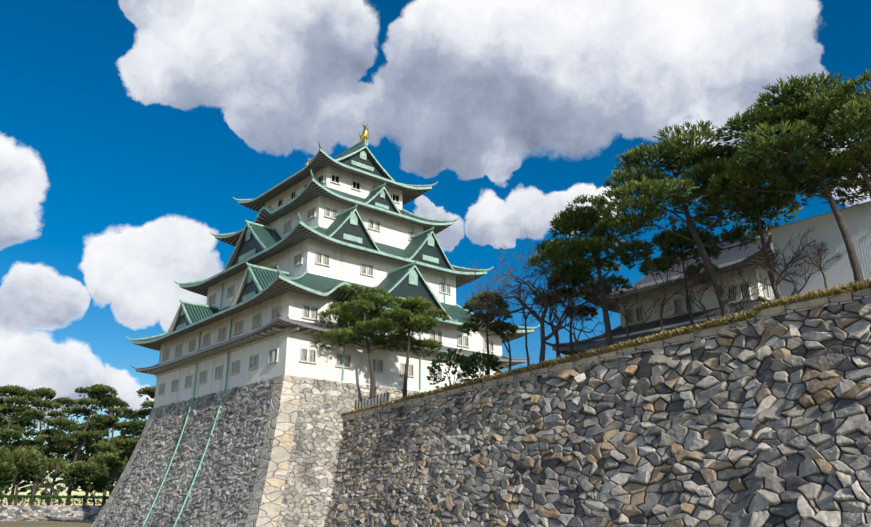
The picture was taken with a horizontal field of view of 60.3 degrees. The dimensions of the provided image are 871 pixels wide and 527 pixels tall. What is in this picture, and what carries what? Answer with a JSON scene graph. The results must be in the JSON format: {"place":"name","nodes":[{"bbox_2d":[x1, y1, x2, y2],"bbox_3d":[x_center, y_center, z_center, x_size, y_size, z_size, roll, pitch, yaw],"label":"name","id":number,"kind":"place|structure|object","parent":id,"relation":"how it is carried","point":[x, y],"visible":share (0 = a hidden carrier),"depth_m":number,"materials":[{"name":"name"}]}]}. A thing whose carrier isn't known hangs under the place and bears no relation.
{"place":"outdoors","nodes":[
{"label":"outdoors","id":0,"kind":"place"},
{"bbox_2d":[0,521,93,526],"bbox_3d":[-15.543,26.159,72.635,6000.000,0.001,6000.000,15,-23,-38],"label":"ground","id":1,"kind":"structure","parent":0,"point":[46,523],"depth_m":118.53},
{"bbox_2d":[0,505,103,520],"bbox_3d":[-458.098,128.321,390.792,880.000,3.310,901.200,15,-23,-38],"label":"stone wall","id":2,"kind":"structure","parent":1,"relation":"on","point":[49,512],"depth_m":141.17,"materials":[{"name":"grey stone"}]},
{"bbox_2d":[0,397,12,440],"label":"pine tree","id":3,"kind":"object","parent":2,"relation":"on","point":[6,406],"visible":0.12,"depth_m":183.29,"materials":[{"name":"green plant"}]},
{"bbox_2d":[0,398,14,448],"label":"pine tree","id":4,"kind":"object","parent":2,"relation":"on","point":[2,402],"visible":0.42,"depth_m":164.80,"materials":[{"name":"green plant"}]},
{"bbox_2d":[0,445,17,489],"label":"evergreen tree","id":5,"kind":"object","parent":2,"relation":"on","point":[8,473],"visible":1,"depth_m":143.34,"materials":[{"name":"green plant"}]},
{"bbox_2d":[0,481,21,504],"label":"flowering tree","id":6,"kind":"object","parent":2,"relation":"on","point":[9,490],"visible":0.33,"depth_m":150.02,"materials":[{"name":"beige plant"}]},
{"bbox_2d":[0,384,46,454],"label":"pine tree","id":7,"kind":"object","parent":2,"relation":"on","point":[16,393],"visible":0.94,"depth_m":160.63,"materials":[{"name":"green plant"}]},
{"bbox_2d":[1,447,48,504],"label":"evergreen tree","id":8,"kind":"object","parent":2,"relation":"on","point":[31,465],"visible":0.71,"depth_m":149.92,"materials":[{"name":"green plant"}]},
{"bbox_2d":[6,405,51,504],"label":"pine tree","id":9,"kind":"object","parent":2,"relation":"on","point":[30,433],"visible":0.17,"depth_m":207.60,"materials":[{"name":"green plant"}]},
{"bbox_2d":[12,387,83,504],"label":"pine tree","id":10,"kind":"object","parent":2,"relation":"on","point":[47,434],"visible":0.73,"depth_m":170.72,"materials":[{"name":"green plant"}]},
{"bbox_2d":[31,471,72,504],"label":"flowering tree","id":11,"kind":"object","parent":2,"relation":"on","point":[41,490],"visible":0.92,"depth_m":152.34,"materials":[{"name":"beige plant"}]},
{"bbox_2d":[0,494,108,504],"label":"fence","id":12,"kind":"object","parent":2,"relation":"on","point":[81,497],"visible":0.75,"depth_m":145.89,"materials":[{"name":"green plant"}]},
{"bbox_2d":[5,499,105,504],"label":"hedge","id":13,"kind":"object","parent":2,"relation":"on","point":[62,503],"visible":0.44,"depth_m":144.83,"materials":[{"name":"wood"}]},
{"bbox_2d":[38,397,86,504],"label":"pine tree","id":14,"kind":"object","parent":2,"relation":"on","point":[65,401],"visible":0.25,"depth_m":199.38,"materials":[{"name":"green plant"}]},
{"bbox_2d":[0,451,127,502],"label":"trees","id":15,"kind":"object","parent":2,"relation":"on","point":[51,465],"visible":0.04,"depth_m":337.95,"materials":[{"name":"green plant"}]},
{"bbox_2d":[51,384,118,504],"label":"pine tree","id":16,"kind":"object","parent":2,"relation":"on","point":[96,394],"visible":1,"depth_m":166.32,"materials":[{"name":"green plant"}]},
{"bbox_2d":[63,451,120,504],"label":"evergreen tree","id":17,"kind":"object","parent":2,"relation":"on","point":[98,469],"visible":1,"depth_m":155.11,"materials":[{"name":"green plant"}]},
{"bbox_2d":[65,414,122,504],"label":"pine tree","id":18,"kind":"object","parent":2,"relation":"on","point":[84,457],"visible":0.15,"depth_m":186.24,"materials":[{"name":"green plant"}]},
{"bbox_2d":[76,473,116,504],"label":"flowering tree","id":19,"kind":"object","parent":2,"relation":"on","point":[92,493],"visible":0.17,"depth_m":161.58,"materials":[{"name":"beige plant"}]},
{"bbox_2d":[82,396,142,504],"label":"pine tree","id":20,"kind":"object","parent":2,"relation":"on","point":[118,411],"visible":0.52,"depth_m":177.20,"materials":[{"name":"green plant"}]},
{"bbox_2d":[114,410,145,462],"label":"pine tree","id":21,"kind":"object","parent":2,"relation":"on","point":[130,432],"visible":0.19,"depth_m":222.69,"materials":[{"name":"green plant"}]},
{"bbox_2d":[116,386,155,450],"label":"pine tree","id":22,"kind":"object","parent":2,"relation":"on","point":[150,392],"visible":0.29,"depth_m":172.90,"materials":[{"name":"green plant"}]},
{"bbox_2d":[91,375,301,526],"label":"wall cornerstones","id":23,"kind":"object","parent":1,"relation":"on","point":[267,495],"visible":0.21,"depth_m":73.48,"materials":[{"name":"beige stone"}]},
{"bbox_2d":[97,378,273,526],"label":"keep stone base","id":24,"kind":"object","parent":23,"relation":"attached to","point":[220,493],"visible":0.98,"depth_m":83.86,"materials":[{"name":"grey stone"}]},
{"bbox_2d":[142,165,508,526],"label":"castle walls","id":25,"kind":"structure","parent":23,"relation":"on","point":[277,352],"depth_m":90.87,"materials":[{"name":"white paint"}]},
{"bbox_2d":[126,122,539,374],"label":"castle roofs","id":26,"kind":"structure","parent":25,"relation":"on","point":[257,240],"depth_m":97.32,"materials":[{"name":"green metal"}]},
{"bbox_2d":[277,377,423,526],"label":"keep stone base","id":27,"kind":"object","parent":23,"relation":"attached to","point":[323,404],"visible":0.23,"depth_m":75.69,"materials":[{"name":"beige stone"}]},
{"bbox_2d":[342,288,870,420],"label":"grass strip","id":28,"kind":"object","parent":1,"relation":"on","point":[772,312],"depth_m":52.87,"materials":[{"name":"plant"}]},
{"bbox_2d":[324,290,870,526],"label":"stone retaining wall","id":29,"kind":"structure","parent":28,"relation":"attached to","point":[765,422],"depth_m":48.61,"materials":[{"name":"grey stone"}]},
{"bbox_2d":[0,0,870,504],"label":"sky","id":30,"kind":"structure","parent":0,"point":[131,130],"materials":[{"name":"blue"}]},
{"bbox_2d":[593,258,779,348],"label":"building walls","id":31,"kind":"structure","parent":0,"point":[635,313],"depth_m":62.37,"materials":[{"name":"white paint"}]},
{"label":"terrace","id":32,"kind":"structure","parent":0,"visible":0},
{"bbox_2d":[313,284,415,398],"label":"pine tree","id":33,"kind":"object","parent":32,"relation":"on","point":[365,304],"visible":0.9,"depth_m":81.15,"materials":[{"name":"green plant"}]},
{"bbox_2d":[354,392,388,408],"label":"terrace fence","id":34,"kind":"object","parent":32,"relation":"on","point":[375,400],"depth_m":79.09,"materials":[{"name":"white metal"}]},
{"bbox_2d":[353,296,449,396],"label":"pine tree","id":35,"kind":"object","parent":32,"relation":"on","point":[408,308],"visible":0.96,"depth_m":79.68,"materials":[{"name":"green plant"}]},
{"bbox_2d":[426,348,478,387],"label":"shrub","id":36,"kind":"object","parent":32,"relation":"on","point":[460,359],"visible":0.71,"depth_m":70.33,"materials":[{"name":"green plant"}]},
{"bbox_2d":[460,351,503,380],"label":"shrub","id":37,"kind":"object","parent":32,"relation":"on","point":[492,362],"visible":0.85,"depth_m":67.11,"materials":[{"name":"green plant"}]},
{"bbox_2d":[457,291,519,374],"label":"pine tree","id":38,"kind":"object","parent":32,"relation":"on","point":[475,328],"visible":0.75,"depth_m":69.25,"materials":[{"name":"green plant"}]},
{"bbox_2d":[447,276,535,370],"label":"bare tree","id":39,"kind":"object","parent":32,"relation":"on","point":[507,339],"visible":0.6,"depth_m":69.00,"materials":[{"name":"brown plant"}]},
{"bbox_2d":[455,229,582,366],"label":"bare tree","id":40,"kind":"object","parent":32,"relation":"on","point":[526,347],"visible":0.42,"depth_m":67.41,"materials":[{"name":"brown plant"}]},
{"bbox_2d":[462,246,611,362],"bbox_3d":[7.651,3.047,63.874,10.494,11.761,13.286,15,-23,-38],"label":"bare tree","id":41,"kind":"object","parent":32,"relation":"on","point":[542,335],"visible":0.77,"depth_m":63.32,"materials":[{"name":"brown plant"}]},
{"bbox_2d":[472,257,611,358],"bbox_3d":[9.328,3.896,64.602,12.287,9.529,7.187,-9,-20,27],"label":"bare tree","id":42,"kind":"object","parent":32,"relation":"on","point":[556,335],"visible":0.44,"depth_m":64.60,"materials":[{"name":"brown plant"}]},
{"bbox_2d":[518,285,604,354],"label":"bare tree","id":43,"kind":"object","parent":32,"relation":"on","point":[574,335],"visible":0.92,"depth_m":60.91,"materials":[{"name":"brown plant"}]},
{"bbox_2d":[533,263,612,354],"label":"pine tree","id":44,"kind":"object","parent":32,"relation":"on","point":[574,280],"visible":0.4,"depth_m":65.02,"materials":[{"name":"green plant"}]},
{"bbox_2d":[528,193,656,345],"bbox_3d":[12.490,1.102,60.669,10.372,12.679,9.334,4,-18,-13],"label":"pine tree","id":45,"kind":"object","parent":32,"relation":"on","point":[582,220],"visible":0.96,"depth_m":60.24,"materials":[{"name":"green plant"}]},
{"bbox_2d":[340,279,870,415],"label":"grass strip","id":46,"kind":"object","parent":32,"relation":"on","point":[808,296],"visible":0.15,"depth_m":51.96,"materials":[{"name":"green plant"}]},
{"bbox_2d":[584,268,682,339],"bbox_3d":[15.056,3.421,57.017,6.692,6.745,5.462,-14,-23,36],"label":"bare tree","id":47,"kind":"object","parent":32,"relation":"on","point":[637,297],"visible":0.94,"depth_m":57.54,"materials":[{"name":"brown plant"}]},
{"bbox_2d":[626,230,708,330],"bbox_3d":[17.347,1.829,55.563,8.548,8.590,6.236,30,-35,-57],"label":"bare tree","id":48,"kind":"object","parent":32,"relation":"on","point":[661,306],"visible":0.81,"depth_m":55.74,"materials":[{"name":"brown plant"}]},
{"bbox_2d":[545,225,796,354],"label":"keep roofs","id":49,"kind":"structure","parent":32,"relation":"on","point":[734,253],"depth_m":64.24,"materials":[{"name":"grey tile"}]},
{"bbox_2d":[638,229,721,324],"bbox_3d":[19.402,1.213,58.416,6.064,8.573,5.742,15,-23,-38],"label":"pine tree","id":50,"kind":"object","parent":32,"relation":"on","point":[660,261],"visible":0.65,"depth_m":58.25,"materials":[{"name":"green plant"}]},
{"bbox_2d":[657,263,712,321],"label":"bare tree","id":51,"kind":"object","parent":32,"relation":"on","point":[701,278],"visible":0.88,"depth_m":53.48,"materials":[{"name":"brown plant"}]},
{"bbox_2d":[593,119,802,317],"bbox_3d":[18.562,-2.186,54.160,13.719,14.031,13.080,-4,-18,12],"label":"pine tree","id":52,"kind":"object","parent":32,"relation":"on","point":[648,185],"visible":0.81,"depth_m":53.14,"materials":[{"name":"green plant"}]},
{"bbox_2d":[695,261,769,313],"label":"bare tree","id":53,"kind":"object","parent":32,"relation":"on","point":[741,307],"visible":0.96,"depth_m":51.81,"materials":[{"name":"brown plant"}]},
{"bbox_2d":[679,135,820,298],"bbox_3d":[21.989,-2.597,52.423,9.582,12.351,7.208,2,-18,-7],"label":"pine tree","id":54,"kind":"object","parent":32,"relation":"on","point":[705,177],"visible":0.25,"depth_m":52.73,"materials":[{"name":"green plant"}]},
{"bbox_2d":[704,71,870,283],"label":"pine tree","id":55,"kind":"object","parent":32,"relation":"on","point":[757,118],"visible":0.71,"depth_m":47.12,"materials":[{"name":"green plant"}]},
{"bbox_2d":[749,246,828,295],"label":"bare tree","id":56,"kind":"object","parent":32,"relation":"on","point":[774,257],"visible":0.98,"depth_m":49.59,"materials":[{"name":"brown plant"}]},
{"bbox_2d":[760,225,826,299],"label":"bare tree","id":57,"kind":"object","parent":32,"relation":"on","point":[776,283],"visible":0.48,"depth_m":50.68,"materials":[{"name":"brown plant"}]},
{"bbox_2d":[755,68,870,198],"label":"pine tree","id":58,"kind":"object","parent":32,"relation":"on","point":[821,161],"visible":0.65,"depth_m":46.16,"materials":[{"name":"green plant"}]},
{"bbox_2d":[770,201,870,297],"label":"corrugated hoarding","id":59,"kind":"object","parent":32,"relation":"on","point":[857,219],"visible":0.71,"depth_m":50.52,"materials":[{"name":"grey metal"}]},
{"bbox_2d":[799,238,841,289],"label":"bare tree","id":60,"kind":"object","parent":32,"relation":"on","point":[822,244],"visible":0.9,"depth_m":49.00,"materials":[{"name":"brown plant"}]}
]}

